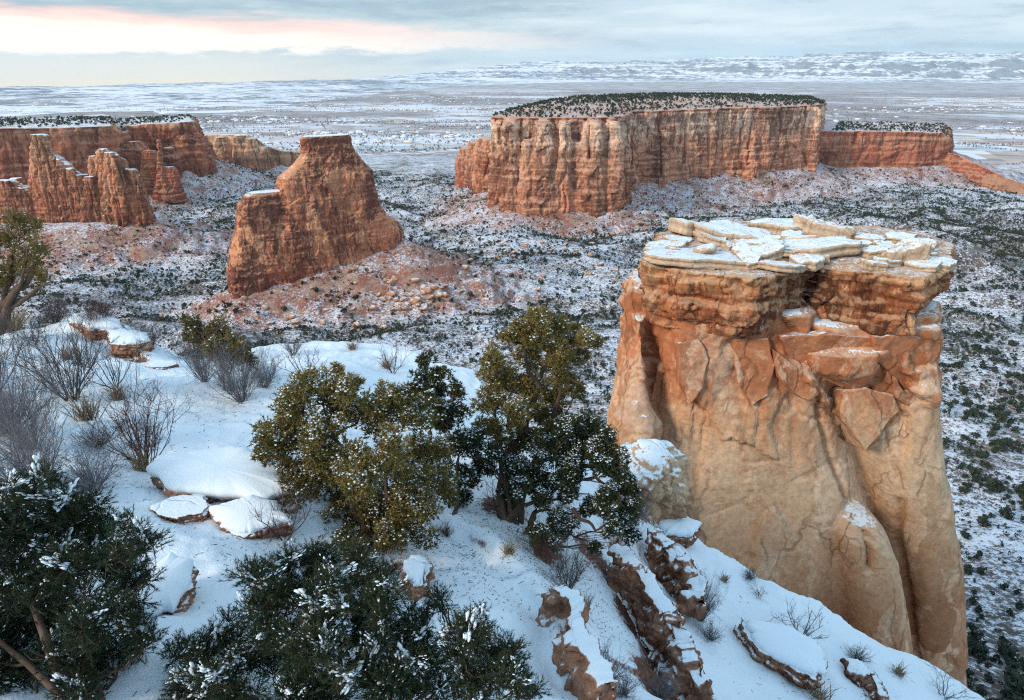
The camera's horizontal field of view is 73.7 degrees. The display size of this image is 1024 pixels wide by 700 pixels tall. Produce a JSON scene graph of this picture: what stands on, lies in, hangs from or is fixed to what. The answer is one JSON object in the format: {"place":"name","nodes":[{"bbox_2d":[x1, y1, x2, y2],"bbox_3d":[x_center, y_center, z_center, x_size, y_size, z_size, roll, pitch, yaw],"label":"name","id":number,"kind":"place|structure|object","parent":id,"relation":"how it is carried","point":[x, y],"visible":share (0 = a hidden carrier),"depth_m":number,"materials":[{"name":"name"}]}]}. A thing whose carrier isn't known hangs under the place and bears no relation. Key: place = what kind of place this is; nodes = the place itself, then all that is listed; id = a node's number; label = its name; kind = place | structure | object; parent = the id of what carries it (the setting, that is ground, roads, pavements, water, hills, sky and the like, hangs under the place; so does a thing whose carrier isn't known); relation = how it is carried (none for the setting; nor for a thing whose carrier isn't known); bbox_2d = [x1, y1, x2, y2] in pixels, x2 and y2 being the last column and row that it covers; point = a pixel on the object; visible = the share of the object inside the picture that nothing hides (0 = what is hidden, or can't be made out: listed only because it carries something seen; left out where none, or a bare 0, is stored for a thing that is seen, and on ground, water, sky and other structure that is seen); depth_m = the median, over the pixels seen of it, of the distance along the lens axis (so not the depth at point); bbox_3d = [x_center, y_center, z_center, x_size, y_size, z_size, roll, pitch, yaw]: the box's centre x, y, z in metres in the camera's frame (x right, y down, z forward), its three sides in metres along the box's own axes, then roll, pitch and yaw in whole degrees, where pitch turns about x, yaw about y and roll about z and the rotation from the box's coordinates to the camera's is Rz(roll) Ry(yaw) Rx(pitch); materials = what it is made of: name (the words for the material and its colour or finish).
{"place":"outdoors","nodes":[
{"label":"outdoors","id":0,"kind":"place"},
{"bbox_2d":[0,116,218,184],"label":"canyon wall","id":1,"kind":"structure","parent":0,"point":[186,146],"depth_m":977.83,"materials":[{"name":"stone"}]},
{"bbox_2d":[205,134,299,171],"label":"cliff","id":2,"kind":"structure","parent":0,"point":[247,151],"depth_m":1334.69,"materials":[{"name":"stone"}]},
{"bbox_2d":[354,145,460,148],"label":"pond","id":3,"kind":"structure","parent":0,"point":[405,147],"depth_m":2058.59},
{"bbox_2d":[0,317,985,699],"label":"snowy ground","id":4,"kind":"structure","parent":0,"point":[210,427],"depth_m":10.44,"materials":[{"name":"snow"}]},
{"bbox_2d":[5,302,35,332],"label":"grass tuft","id":5,"kind":"object","parent":4,"relation":"on","point":[13,322],"visible":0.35,"depth_m":17.07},
{"bbox_2d":[0,306,47,389],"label":"shrub","id":6,"kind":"object","parent":4,"relation":"on","point":[11,342],"visible":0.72,"depth_m":11.83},
{"bbox_2d":[0,206,55,334],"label":"juniper","id":7,"kind":"object","parent":4,"relation":"on","point":[28,270],"visible":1,"depth_m":14.29,"materials":[{"name":"green plant"}]},
{"bbox_2d":[0,351,67,448],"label":"shrub","id":8,"kind":"object","parent":4,"relation":"on","point":[7,409],"visible":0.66,"depth_m":9.08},
{"bbox_2d":[0,305,86,435],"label":"shrub","id":9,"kind":"object","parent":4,"relation":"on","point":[14,372],"visible":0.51,"depth_m":9.68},
{"bbox_2d":[25,286,80,324],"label":"shrub","id":10,"kind":"object","parent":4,"relation":"on","point":[57,317],"visible":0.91,"depth_m":17.12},
{"bbox_2d":[0,376,118,505],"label":"shrub","id":11,"kind":"object","parent":4,"relation":"on","point":[14,453],"visible":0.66,"depth_m":7.65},
{"bbox_2d":[0,294,120,402],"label":"shrub","id":12,"kind":"object","parent":4,"relation":"on","point":[78,381],"visible":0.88,"depth_m":11.54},
{"bbox_2d":[55,385,111,421],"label":"grass tuft","id":13,"kind":"object","parent":4,"relation":"on","point":[85,414],"visible":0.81,"depth_m":10.69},
{"bbox_2d":[0,455,173,699],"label":"pinyon","id":14,"kind":"object","parent":4,"relation":"on","point":[73,655],"visible":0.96,"depth_m":4.61,"materials":[{"name":"green plant"}]},
{"bbox_2d":[37,415,142,494],"bbox_3d":[-4.954,1.383,8.042,1.441,1.150,1.249,12,25,27],"label":"shrub","id":15,"kind":"object","parent":4,"relation":"on","point":[88,476],"visible":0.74,"depth_m":8.05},
{"bbox_2d":[63,286,129,333],"bbox_3d":[-9.995,-0.929,16.375,1.377,1.251,1.907,-1,22,-2],"label":"shrub","id":16,"kind":"object","parent":4,"relation":"on","point":[105,311],"visible":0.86,"depth_m":16.46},
{"bbox_2d":[69,311,125,340],"bbox_3d":[-10.053,-0.569,16.614,1.794,0.505,0.871,12,27,17],"label":"boulder","id":17,"kind":"object","parent":4,"relation":"on","point":[111,323],"visible":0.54,"depth_m":16.29,"materials":[{"name":"brown"}]},
{"bbox_2d":[55,400,140,454],"bbox_3d":[-5.902,1.147,9.772,1.175,0.868,1.018,-17,28,-35],"label":"shrub","id":18,"kind":"object","parent":4,"relation":"on","point":[99,442],"visible":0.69,"depth_m":9.74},
{"bbox_2d":[79,343,135,388],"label":"shrub","id":19,"kind":"object","parent":4,"relation":"on","point":[118,370],"visible":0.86,"depth_m":12.32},
{"bbox_2d":[100,380,127,400],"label":"grass tuft","id":20,"kind":"object","parent":4,"relation":"on","point":[114,393],"visible":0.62,"depth_m":12.12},
{"bbox_2d":[107,328,153,358],"bbox_3d":[-8.852,-0.165,15.696,1.216,0.482,0.828,11,26,11],"label":"boulder","id":21,"kind":"object","parent":4,"relation":"on","point":[128,338],"visible":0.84,"depth_m":15.47,"materials":[{"name":"brown"}]},
{"bbox_2d":[62,347,201,468],"bbox_3d":[-4.936,0.837,9.050,1.408,1.717,1.392,-3,23,-7],"label":"shrub","id":22,"kind":"object","parent":4,"relation":"on","point":[137,436],"visible":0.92,"depth_m":9.07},
{"bbox_2d":[119,438,155,472],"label":"grass tuft","id":23,"kind":"object","parent":4,"relation":"on","point":[141,463],"visible":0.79,"depth_m":9.08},
{"bbox_2d":[120,305,172,348],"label":"shrub","id":24,"kind":"object","parent":4,"relation":"on","point":[154,340],"visible":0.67,"depth_m":16.10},
{"bbox_2d":[145,360,178,369],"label":"boulder","id":25,"kind":"object","parent":4,"relation":"on","point":[160,364],"visible":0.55,"depth_m":14.78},
{"bbox_2d":[128,552,198,617],"bbox_3d":[-3.150,2.229,6.164,0.579,0.473,0.863,1,26,-13],"label":"boulder","id":26,"kind":"object","parent":4,"relation":"on","point":[177,592],"visible":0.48,"depth_m":6.07,"materials":[{"name":"white"}]},
{"bbox_2d":[149,495,212,522],"bbox_3d":[-3.920,1.948,8.112,0.724,0.273,0.474,2,26,-5],"label":"boulder","id":27,"kind":"object","parent":4,"relation":"on","point":[186,508],"visible":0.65,"depth_m":8.01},
{"bbox_2d":[164,309,223,381],"bbox_3d":[-5.830,-0.028,12.923,1.405,1.689,1.014,-9,24,-20],"label":"shrub","id":28,"kind":"object","parent":4,"relation":"on","point":[196,354],"visible":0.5,"depth_m":12.83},
{"bbox_2d":[175,310,258,389],"bbox_3d":[-5.417,0.127,12.647,1.727,1.724,0.935,17,28,35],"label":"juniper","id":29,"kind":"object","parent":4,"relation":"on","point":[189,321],"visible":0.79,"depth_m":12.50,"materials":[{"name":"green plant"}]},
{"bbox_2d":[146,446,301,512],"bbox_3d":[-3.604,1.635,8.716,2.083,0.550,1.055,6,31,6],"label":"boulder","id":30,"kind":"object","parent":4,"relation":"on","point":[224,474],"visible":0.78,"depth_m":8.40,"materials":[{"name":"white"}]},
{"bbox_2d":[182,316,275,414],"bbox_3d":[-4.935,0.215,12.241,1.498,1.854,2.075,8,24,19],"label":"shrub","id":31,"kind":"object","parent":4,"relation":"on","point":[229,379],"visible":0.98,"depth_m":12.09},
{"bbox_2d":[209,494,293,539],"bbox_3d":[-3.077,2.021,8.045,1.037,0.374,0.657,11,34,11],"label":"boulder","id":32,"kind":"object","parent":4,"relation":"on","point":[232,517],"visible":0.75,"depth_m":7.93,"materials":[{"name":"white"}]},
{"bbox_2d":[228,341,284,389],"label":"shrub","id":33,"kind":"object","parent":4,"relation":"on","point":[273,371],"visible":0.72,"depth_m":13.21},
{"bbox_2d":[246,447,321,548],"bbox_3d":[-2.504,1.759,7.845,1.012,1.077,0.797,-13,26,-29],"label":"shrub","id":34,"kind":"object","parent":4,"relation":"on","point":[275,528],"visible":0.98,"depth_m":7.90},
{"bbox_2d":[275,335,306,355],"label":"shrub","id":35,"kind":"object","parent":4,"relation":"on","point":[294,347],"visible":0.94,"depth_m":15.87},
{"bbox_2d":[265,345,328,377],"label":"shrub","id":36,"kind":"object","parent":4,"relation":"on","point":[308,362],"visible":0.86,"depth_m":14.00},
{"bbox_2d":[246,361,459,554],"bbox_3d":[-2.011,1.408,8.237,2.683,2.767,1.958,0,22,0],"label":"juniper","id":37,"kind":"object","parent":4,"relation":"on","point":[394,510],"visible":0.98,"depth_m":8.16,"materials":[{"name":"green plant"}]},
{"bbox_2d":[155,532,553,699],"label":"pinyon","id":38,"kind":"object","parent":4,"relation":"on","point":[303,646],"visible":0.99,"depth_m":4.64,"materials":[{"name":"green plant"}]},
{"bbox_2d":[378,326,413,372],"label":"shrub","id":39,"kind":"object","parent":4,"relation":"on","point":[395,357],"visible":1,"depth_m":15.56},
{"bbox_2d":[400,557,424,600],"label":"boulder","id":40,"kind":"object","parent":4,"relation":"on","point":[414,568],"visible":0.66,"depth_m":7.28,"materials":[{"name":"white"}]},
{"bbox_2d":[422,561,434,597],"bbox_3d":[-1.015,2.693,7.761,0.406,0.722,1.026,-4,23,-9],"label":"rock ledge","id":41,"kind":"object","parent":4,"relation":"on","point":[429,576],"visible":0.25,"depth_m":7.51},
{"bbox_2d":[397,349,472,440],"bbox_3d":[-1.328,1.009,11.596,1.452,2.049,0.867,0,22,0],"label":"pinyon","id":42,"kind":"object","parent":4,"relation":"on","point":[436,389],"visible":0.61,"depth_m":11.36,"materials":[{"name":"green plant"}]},
{"bbox_2d":[34,354,845,697],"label":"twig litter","id":43,"kind":"object","parent":4,"relation":"on","point":[432,552],"visible":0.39,"depth_m":9.05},
{"bbox_2d":[422,395,486,514],"bbox_3d":[-0.791,1.562,10.130,0.833,1.671,1.341,-13,26,-29],"label":"juniper","id":44,"kind":"object","parent":4,"relation":"on","point":[443,424],"visible":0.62,"depth_m":10.08,"materials":[{"name":"green plant"}]},
{"bbox_2d":[479,473,497,508],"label":"shrub","id":45,"kind":"object","parent":4,"relation":"on","point":[493,501],"visible":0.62,"depth_m":10.36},
{"bbox_2d":[499,535,521,556],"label":"grass tuft","id":46,"kind":"object","parent":4,"relation":"on","point":[508,550],"visible":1,"depth_m":8.91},
{"bbox_2d":[469,305,608,522],"bbox_3d":[0.400,0.908,10.054,2.116,3.470,1.320,0,22,0],"label":"juniper","id":47,"kind":"object","parent":4,"relation":"on","point":[532,333],"visible":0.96,"depth_m":9.81,"materials":[{"name":"green plant"}]},
{"bbox_2d":[458,411,645,556],"bbox_3d":[0.571,1.906,9.822,2.707,1.968,1.564,0,22,0],"label":"juniper","id":48,"kind":"object","parent":4,"relation":"on","point":[568,449],"visible":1,"depth_m":9.64,"materials":[{"name":"green plant"}]},
{"bbox_2d":[539,520,596,588],"bbox_3d":[0.719,2.769,9.058,0.854,1.161,0.844,1,22,2],"label":"shrub","id":49,"kind":"object","parent":4,"relation":"on","point":[567,577],"visible":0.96,"depth_m":9.08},
{"bbox_2d":[535,583,618,699],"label":"rock ledge","id":50,"kind":"object","parent":4,"relation":"on","point":[577,655],"visible":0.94,"depth_m":6.67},
{"bbox_2d":[601,638,632,688],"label":"shrub","id":51,"kind":"object","parent":4,"relation":"on","point":[614,667],"visible":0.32,"depth_m":6.73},
{"bbox_2d":[614,664,647,699],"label":"shrub","id":52,"kind":"object","parent":4,"relation":"on","point":[625,692],"visible":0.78,"depth_m":6.65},
{"bbox_2d":[620,475,663,525],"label":"shrub","id":53,"kind":"object","parent":4,"relation":"on","point":[638,520],"visible":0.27,"depth_m":12.32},
{"bbox_2d":[618,438,690,523],"bbox_3d":[2.836,2.780,14.104,1.627,1.949,1.930,7,26,-3],"label":"boulder","id":54,"kind":"object","parent":4,"relation":"on","point":[662,466],"visible":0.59,"depth_m":13.40,"materials":[{"name":"stone"}]},
{"bbox_2d":[606,543,713,699],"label":"rock ledge","id":55,"kind":"object","parent":4,"relation":"on","point":[659,623],"visible":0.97,"depth_m":9.61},
{"bbox_2d":[643,660,683,699],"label":"shrub","id":56,"kind":"object","parent":4,"relation":"on","point":[664,693],"visible":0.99,"depth_m":8.58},
{"bbox_2d":[644,527,708,620],"bbox_3d":[2.881,3.879,11.754,0.767,1.003,1.658,-7,23,-17],"label":"rock ledge","id":57,"kind":"object","parent":4,"relation":"on","point":[672,566],"visible":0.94,"depth_m":11.66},
{"bbox_2d":[658,516,701,548],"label":"boulder","id":58,"kind":"object","parent":4,"relation":"on","point":[685,532],"visible":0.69,"depth_m":13.39,"materials":[{"name":"white"}]},
{"bbox_2d":[693,615,724,645],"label":"shrub","id":59,"kind":"object","parent":4,"relation":"on","point":[711,637],"visible":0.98,"depth_m":11.12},
{"bbox_2d":[693,565,726,626],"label":"shrub","id":60,"kind":"object","parent":4,"relation":"on","point":[709,600],"visible":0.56,"depth_m":11.39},
{"bbox_2d":[733,617,827,690],"bbox_3d":[4.511,5.109,11.547,1.546,0.760,0.913,26,35,21],"label":"boulder","id":61,"kind":"object","parent":4,"relation":"on","point":[793,655],"visible":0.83,"depth_m":11.24,"materials":[{"name":"white"}]},
{"bbox_2d":[766,596,829,642],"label":"shrub","id":62,"kind":"object","parent":4,"relation":"on","point":[805,630],"visible":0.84,"depth_m":12.25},
{"bbox_2d":[802,679,840,699],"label":"grass tuft","id":63,"kind":"object","parent":4,"relation":"on","point":[817,693],"visible":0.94,"depth_m":10.98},
{"bbox_2d":[842,642,874,663],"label":"shrub","id":64,"kind":"object","parent":4,"relation":"on","point":[859,653],"visible":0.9,"depth_m":12.13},
{"bbox_2d":[839,658,888,699],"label":"rock ledge","id":65,"kind":"object","parent":4,"relation":"on","point":[858,672],"visible":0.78,"depth_m":11.58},
{"bbox_2d":[913,654,984,699],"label":"shrub","id":66,"kind":"object","parent":4,"relation":"on","point":[948,697],"visible":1,"depth_m":12.19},
{"bbox_2d":[0,151,1023,699],"bbox_3d":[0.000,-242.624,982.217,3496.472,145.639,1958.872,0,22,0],"label":"canyon floor","id":67,"kind":"structure","parent":0,"point":[424,269],"depth_m":545.83,"materials":[{"name":"snow"}]},
{"bbox_2d":[0,134,88,223],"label":"rock spire","id":68,"kind":"object","parent":67,"relation":"on","point":[51,191],"visible":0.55,"depth_m":662.81,"materials":[{"name":"stone"}]},
{"bbox_2d":[79,148,156,226],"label":"rock spire","id":69,"kind":"object","parent":67,"relation":"on","point":[114,191],"visible":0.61,"depth_m":665.87,"materials":[{"name":"stone"}]},
{"bbox_2d":[140,139,188,202],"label":"rock spire","id":70,"kind":"object","parent":67,"relation":"on","point":[161,182],"visible":0.85,"depth_m":974.86,"materials":[{"name":"stone"}]},
{"bbox_2d":[226,134,404,299],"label":"butte","id":71,"kind":"object","parent":67,"relation":"on","point":[318,209],"visible":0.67,"depth_m":478.20,"materials":[{"name":"stone"}]},
{"bbox_2d":[1,168,869,328],"bbox_3d":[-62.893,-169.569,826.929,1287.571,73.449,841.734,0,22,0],"label":"talus rubble","id":72,"kind":"object","parent":67,"relation":"on","point":[639,222],"visible":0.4,"depth_m":715.71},
{"bbox_2d":[0,159,1023,699],"bbox_3d":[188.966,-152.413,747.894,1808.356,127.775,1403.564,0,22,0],"label":"canyon scrub","id":73,"kind":"object","parent":67,"relation":"on","point":[588,241],"visible":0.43,"depth_m":594.78,"materials":[{"name":"plant"}]},
{"bbox_2d":[454,94,826,217],"bbox_3d":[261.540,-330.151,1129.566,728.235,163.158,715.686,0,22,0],"label":"mesa","id":74,"kind":"structure","parent":67,"relation":"on","point":[600,165],"depth_m":944.76,"materials":[{"name":"stone"}]},
{"bbox_2d":[0,91,952,141],"bbox_3d":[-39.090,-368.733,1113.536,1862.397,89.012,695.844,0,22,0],"label":"mesa top scrub","id":75,"kind":"object","parent":74,"relation":"on","point":[659,96],"visible":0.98,"depth_m":1056.27,"materials":[{"name":"plant"}]},
{"bbox_2d":[606,221,967,686],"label":"rock pinnacle","id":76,"kind":"object","parent":67,"relation":"on","point":[795,418],"visible":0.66,"depth_m":60.77,"materials":[{"name":"stone"}]},
{"bbox_2d":[645,240,687,246],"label":"flat rock","id":77,"kind":"object","parent":76,"relation":"on","point":[662,243],"visible":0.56,"depth_m":61.78,"materials":[{"name":"stone"}]},
{"bbox_2d":[662,235,693,243],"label":"flat rock","id":78,"kind":"object","parent":76,"relation":"on","point":[689,239],"visible":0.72,"depth_m":63.41,"materials":[{"name":"stone"}]},
{"bbox_2d":[668,218,695,236],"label":"flat rock","id":79,"kind":"object","parent":76,"relation":"on","point":[683,226],"visible":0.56,"depth_m":65.30,"materials":[{"name":"stone"}]},
{"bbox_2d":[643,247,760,269],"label":"flat rock","id":80,"kind":"object","parent":76,"relation":"on","point":[721,260],"visible":0.65,"depth_m":55.42,"materials":[{"name":"stone"}]},
{"bbox_2d":[693,243,717,253],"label":"flat rock","id":81,"kind":"object","parent":76,"relation":"on","point":[709,248],"visible":0.78,"depth_m":57.69,"materials":[{"name":"stone"}]},
{"bbox_2d":[701,232,734,247],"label":"flat rock","id":82,"kind":"object","parent":76,"relation":"on","point":[718,241],"visible":0.69,"depth_m":61.19,"materials":[{"name":"stone"}]},
{"bbox_2d":[693,221,771,240],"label":"flat rock","id":83,"kind":"object","parent":76,"relation":"on","point":[731,231],"visible":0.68,"depth_m":63.54,"materials":[{"name":"stone"}]},
{"bbox_2d":[736,249,760,269],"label":"flat rock","id":84,"kind":"object","parent":76,"relation":"on","point":[752,258],"visible":0.9,"depth_m":55.96,"materials":[{"name":"stone"}]},
{"bbox_2d":[731,238,784,260],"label":"flat rock","id":85,"kind":"object","parent":76,"relation":"on","point":[768,248],"visible":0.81,"depth_m":57.92,"materials":[{"name":"stone"}]},
{"bbox_2d":[747,218,802,233],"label":"flat rock","id":86,"kind":"object","parent":76,"relation":"on","point":[777,225],"visible":0.56,"depth_m":66.72,"materials":[{"name":"stone"}]},
{"bbox_2d":[757,259,805,272],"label":"flat rock","id":87,"kind":"object","parent":76,"relation":"on","point":[778,266],"visible":1,"depth_m":54.71,"materials":[{"name":"stone"}]},
{"bbox_2d":[788,253,824,271],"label":"flat rock","id":88,"kind":"object","parent":76,"relation":"on","point":[814,263],"visible":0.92,"depth_m":56.40,"materials":[{"name":"stone"}]},
{"bbox_2d":[781,236,861,257],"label":"flat rock","id":89,"kind":"object","parent":76,"relation":"on","point":[836,246],"visible":0.65,"depth_m":58.27,"materials":[{"name":"stone"}]},
{"bbox_2d":[792,214,855,238],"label":"flat rock","id":90,"kind":"object","parent":76,"relation":"on","point":[811,224],"visible":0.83,"depth_m":64.58,"materials":[{"name":"stone"}]},
{"bbox_2d":[854,233,885,241],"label":"flat rock","id":91,"kind":"object","parent":76,"relation":"on","point":[868,236],"visible":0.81,"depth_m":63.23,"materials":[{"name":"stone"}]},
{"bbox_2d":[856,245,888,258],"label":"flat rock","id":92,"kind":"object","parent":76,"relation":"on","point":[870,251],"visible":0.78,"depth_m":58.49,"materials":[{"name":"stone"}]},
{"bbox_2d":[858,258,888,271],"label":"flat rock","id":93,"kind":"object","parent":76,"relation":"on","point":[869,265],"visible":0.91,"depth_m":55.80,"materials":[{"name":"stone"}]},
{"bbox_2d":[872,256,901,267],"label":"flat rock","id":94,"kind":"object","parent":76,"relation":"on","point":[894,263],"visible":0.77,"depth_m":56.56,"materials":[{"name":"stone"}]},
{"bbox_2d":[884,232,917,243],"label":"flat rock","id":95,"kind":"object","parent":76,"relation":"on","point":[894,237],"visible":0.78,"depth_m":64.13,"materials":[{"name":"stone"}]},
{"bbox_2d":[881,236,931,265],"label":"flat rock","id":96,"kind":"object","parent":76,"relation":"on","point":[908,248],"visible":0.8,"depth_m":56.99,"materials":[{"name":"stone"}]},
{"bbox_2d":[904,257,941,272],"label":"flat rock","id":97,"kind":"object","parent":76,"relation":"on","point":[933,266],"visible":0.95,"depth_m":55.93,"materials":[{"name":"stone"}]},
{"bbox_2d":[915,255,957,272],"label":"flat rock","id":98,"kind":"object","parent":76,"relation":"on","point":[947,265],"visible":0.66,"depth_m":56.67,"materials":[{"name":"stone"}]},
{"bbox_2d":[968,626,984,640],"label":"juniper","id":99,"kind":"object","parent":67,"relation":"on","point":[977,636],"visible":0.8,"depth_m":136.69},
{"bbox_2d":[970,639,989,658],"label":"juniper","id":100,"kind":"object","parent":67,"relation":"on","point":[980,647],"visible":0.88,"depth_m":124.61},
{"bbox_2d":[1001,643,1019,662],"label":"juniper","id":101,"kind":"object","parent":67,"relation":"on","point":[1011,652],"visible":0.77,"depth_m":130.03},
{"bbox_2d":[998,683,1023,699],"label":"juniper","id":102,"kind":"object","parent":67,"relation":"on","point":[1012,694],"visible":0.98,"depth_m":99.65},
{"bbox_2d":[1001,665,1023,684],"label":"juniper","id":103,"kind":"object","parent":67,"relation":"on","point":[1008,669],"visible":0.35,"depth_m":109.41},
{"bbox_2d":[1004,670,1023,693],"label":"juniper","id":104,"kind":"object","parent":67,"relation":"on","point":[1017,685],"visible":0.85,"depth_m":103.30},
{"bbox_2d":[0,82,1023,172],"bbox_3d":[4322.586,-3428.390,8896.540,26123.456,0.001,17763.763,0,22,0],"label":"valley plain","id":105,"kind":"structure","parent":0,"point":[846,92],"depth_m":3983.25,"materials":[{"name":"snow"}]},
{"bbox_2d":[1,90,1023,164],"bbox_3d":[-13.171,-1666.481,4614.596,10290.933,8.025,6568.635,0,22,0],"label":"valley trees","id":106,"kind":"object","parent":105,"relation":"on","point":[283,134],"visible":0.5,"depth_m":3080.72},
{"bbox_2d":[14,96,1022,143],"bbox_3d":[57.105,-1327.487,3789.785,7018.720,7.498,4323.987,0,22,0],"label":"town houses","id":107,"kind":"structure","parent":105,"relation":"on","point":[450,136],"depth_m":3014.50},
{"bbox_2d":[0,51,1023,117],"bbox_3d":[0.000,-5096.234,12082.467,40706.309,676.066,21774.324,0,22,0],"label":"mountain range","id":108,"kind":"structure","parent":0,"point":[905,67],"depth_m":13219.10,"materials":[{"name":"snow"}]},
{"bbox_2d":[0,0,1023,87],"label":"sky","id":109,"kind":"structure","parent":0,"point":[43,42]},
{"bbox_2d":[818,122,1023,193],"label":"canyon wall","id":110,"kind":"structure","parent":0,"point":[857,148],"depth_m":1192.71,"materials":[{"name":"stone"}]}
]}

